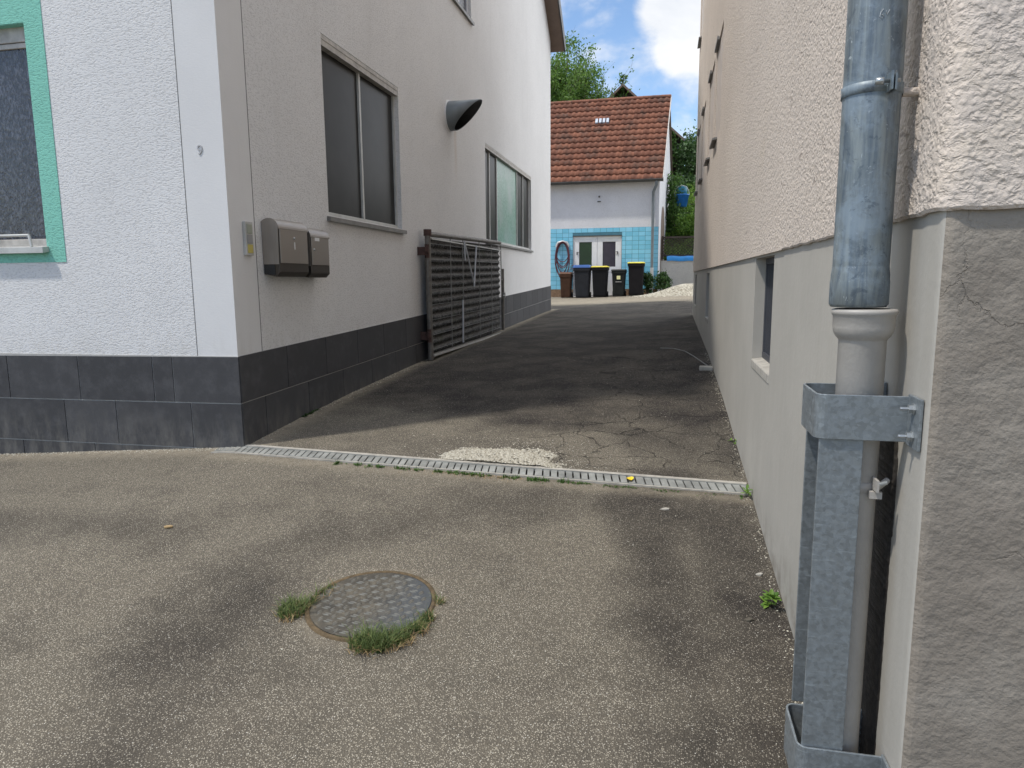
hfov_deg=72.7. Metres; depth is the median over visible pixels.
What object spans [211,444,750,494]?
drainage channel
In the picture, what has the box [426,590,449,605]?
grass tuft
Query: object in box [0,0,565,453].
white building
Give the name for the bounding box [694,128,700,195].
window
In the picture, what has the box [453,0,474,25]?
window
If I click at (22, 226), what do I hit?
window
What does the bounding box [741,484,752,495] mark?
weed
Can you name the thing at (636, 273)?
wheelie bin
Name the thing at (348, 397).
loose grit
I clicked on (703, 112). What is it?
window
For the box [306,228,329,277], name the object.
mailbox
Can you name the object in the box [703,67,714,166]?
window
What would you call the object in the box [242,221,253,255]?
intercom
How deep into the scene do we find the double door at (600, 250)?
24.56 m
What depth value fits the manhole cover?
2.67 m
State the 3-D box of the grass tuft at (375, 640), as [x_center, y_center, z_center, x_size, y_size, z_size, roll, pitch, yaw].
[-0.424,0.875,2.446,0.382,0.068,0.266,-4,9,-21]
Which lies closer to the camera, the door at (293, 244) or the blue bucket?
the door at (293, 244)
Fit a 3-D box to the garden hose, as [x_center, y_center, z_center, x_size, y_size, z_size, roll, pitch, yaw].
[1.910,-4.373,24.702,0.788,1.433,0.139,1,9,12]
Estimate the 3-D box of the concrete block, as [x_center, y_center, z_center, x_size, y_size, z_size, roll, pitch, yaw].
[1.866,-0.145,6.693,0.125,0.055,0.090,1,9,12]
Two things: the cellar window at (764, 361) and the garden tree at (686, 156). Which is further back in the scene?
the garden tree at (686, 156)
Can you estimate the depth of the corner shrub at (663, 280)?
24.03 m
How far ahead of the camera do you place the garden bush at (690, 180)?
29.71 m
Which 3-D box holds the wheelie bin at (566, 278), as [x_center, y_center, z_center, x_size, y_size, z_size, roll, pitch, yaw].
[1.885,-3.431,24.137,0.449,0.877,0.550,1,9,12]
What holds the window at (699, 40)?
in the pink beige building at (944, 664)
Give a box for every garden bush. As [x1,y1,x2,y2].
[665,171,689,235]
[673,211,694,235]
[679,171,695,191]
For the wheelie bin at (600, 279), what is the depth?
23.59 m
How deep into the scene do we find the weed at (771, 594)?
2.62 m
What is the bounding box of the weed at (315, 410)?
[302,408,320,416]
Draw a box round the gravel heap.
[629,283,692,297]
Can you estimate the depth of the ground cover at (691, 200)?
26.88 m
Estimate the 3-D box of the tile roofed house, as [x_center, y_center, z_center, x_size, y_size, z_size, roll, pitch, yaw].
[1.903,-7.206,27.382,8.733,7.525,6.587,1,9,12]
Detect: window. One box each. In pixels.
[0,27,48,253]
[320,33,406,233]
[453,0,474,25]
[485,143,532,251]
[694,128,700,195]
[697,0,703,48]
[697,106,705,184]
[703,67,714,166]
[709,27,723,148]
[751,257,773,383]
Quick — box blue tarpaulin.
[667,256,692,260]
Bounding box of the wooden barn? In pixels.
[609,83,686,176]
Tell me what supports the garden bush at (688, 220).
on the hillside
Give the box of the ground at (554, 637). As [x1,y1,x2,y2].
[0,295,801,767]
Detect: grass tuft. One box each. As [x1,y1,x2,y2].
[270,577,336,622]
[336,607,435,658]
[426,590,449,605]
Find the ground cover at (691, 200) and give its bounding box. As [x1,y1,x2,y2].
[663,182,695,259]
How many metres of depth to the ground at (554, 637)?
2.84 m
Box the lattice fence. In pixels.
[661,236,693,258]
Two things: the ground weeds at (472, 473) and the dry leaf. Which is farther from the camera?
the ground weeds at (472, 473)
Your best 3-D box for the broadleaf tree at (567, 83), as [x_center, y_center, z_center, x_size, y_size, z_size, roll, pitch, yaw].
[1.764,-10.604,31.678,6.098,10.578,7.121,-2,9,-11]
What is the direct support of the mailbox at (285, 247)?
attached to the white building at (154, 154)
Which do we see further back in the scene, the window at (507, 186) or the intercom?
the window at (507, 186)
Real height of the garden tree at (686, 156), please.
4.030 m
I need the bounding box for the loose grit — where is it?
[0,349,802,703]
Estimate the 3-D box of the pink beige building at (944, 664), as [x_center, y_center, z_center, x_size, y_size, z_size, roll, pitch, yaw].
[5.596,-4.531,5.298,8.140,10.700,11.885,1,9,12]
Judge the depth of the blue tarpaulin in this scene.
24.87 m
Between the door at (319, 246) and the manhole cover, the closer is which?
the manhole cover
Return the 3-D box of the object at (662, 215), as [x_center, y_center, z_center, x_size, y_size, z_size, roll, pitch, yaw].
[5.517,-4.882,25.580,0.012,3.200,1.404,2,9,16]
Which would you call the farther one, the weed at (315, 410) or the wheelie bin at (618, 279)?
the wheelie bin at (618, 279)
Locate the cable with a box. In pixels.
[661,348,707,365]
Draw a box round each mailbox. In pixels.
[261,218,308,276]
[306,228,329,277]
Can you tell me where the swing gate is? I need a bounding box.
[417,229,505,359]
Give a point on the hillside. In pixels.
(681, 235)
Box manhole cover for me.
[305,571,435,641]
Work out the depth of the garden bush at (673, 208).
26.84 m
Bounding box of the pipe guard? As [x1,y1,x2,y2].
[784,382,923,767]
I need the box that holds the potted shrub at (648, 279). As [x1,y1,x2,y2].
[643,272,656,293]
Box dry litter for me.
[401,469,567,484]
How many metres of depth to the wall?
24.98 m
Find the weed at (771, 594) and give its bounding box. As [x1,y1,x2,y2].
[759,589,780,607]
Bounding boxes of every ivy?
[603,74,639,97]
[671,127,676,174]
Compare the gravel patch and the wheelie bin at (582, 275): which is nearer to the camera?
the gravel patch
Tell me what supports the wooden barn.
on the hillside
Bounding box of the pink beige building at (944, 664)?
[692,0,1023,767]
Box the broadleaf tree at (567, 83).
[550,25,633,101]
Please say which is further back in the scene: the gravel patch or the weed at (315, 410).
the weed at (315, 410)
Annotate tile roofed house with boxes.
[550,94,672,296]
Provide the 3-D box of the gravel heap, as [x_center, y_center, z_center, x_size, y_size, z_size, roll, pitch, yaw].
[5.239,-3.009,22.611,5.345,0.513,3.600,1,9,12]
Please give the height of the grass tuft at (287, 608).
0.066 m
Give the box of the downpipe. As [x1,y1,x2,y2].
[829,0,919,752]
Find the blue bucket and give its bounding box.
[674,185,689,206]
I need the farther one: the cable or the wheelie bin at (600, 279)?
the wheelie bin at (600, 279)
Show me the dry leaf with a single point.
(748, 619)
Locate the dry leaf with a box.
[744,617,754,621]
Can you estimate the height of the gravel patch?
0.057 m
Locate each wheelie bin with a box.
[559,272,572,297]
[573,265,591,297]
[591,266,608,296]
[611,269,626,295]
[627,262,644,295]
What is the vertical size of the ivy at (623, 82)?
1.877 m
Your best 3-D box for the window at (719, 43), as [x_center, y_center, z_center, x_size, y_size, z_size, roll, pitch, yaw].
[1.986,-2.866,6.746,0.063,0.980,0.920,1,9,12]
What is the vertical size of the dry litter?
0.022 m
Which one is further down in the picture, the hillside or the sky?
the hillside
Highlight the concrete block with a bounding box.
[699,366,712,370]
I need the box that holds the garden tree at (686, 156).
[672,132,696,180]
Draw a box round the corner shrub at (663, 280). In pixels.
[654,269,672,291]
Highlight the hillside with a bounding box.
[664,191,694,260]
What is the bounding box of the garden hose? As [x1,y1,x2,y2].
[555,240,572,274]
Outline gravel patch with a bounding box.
[404,433,639,470]
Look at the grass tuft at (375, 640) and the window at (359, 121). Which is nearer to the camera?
the grass tuft at (375, 640)
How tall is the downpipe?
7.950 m
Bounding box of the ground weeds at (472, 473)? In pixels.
[333,459,742,498]
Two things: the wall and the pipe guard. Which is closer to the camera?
the pipe guard
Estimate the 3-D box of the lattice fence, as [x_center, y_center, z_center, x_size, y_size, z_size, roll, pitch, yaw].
[8.329,-4.856,24.499,6.016,0.820,0.070,1,9,12]
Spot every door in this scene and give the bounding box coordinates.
[279,229,307,263]
[311,237,329,265]
[574,236,620,294]
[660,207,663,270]
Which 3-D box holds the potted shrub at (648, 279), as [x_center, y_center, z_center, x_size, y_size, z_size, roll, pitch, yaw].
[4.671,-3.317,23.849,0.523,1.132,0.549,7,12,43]
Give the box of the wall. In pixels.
[660,261,693,289]
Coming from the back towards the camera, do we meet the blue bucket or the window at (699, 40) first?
the blue bucket
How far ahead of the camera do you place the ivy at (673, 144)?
31.68 m
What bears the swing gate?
attached to the white building at (154, 154)
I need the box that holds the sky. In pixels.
[550,0,700,165]

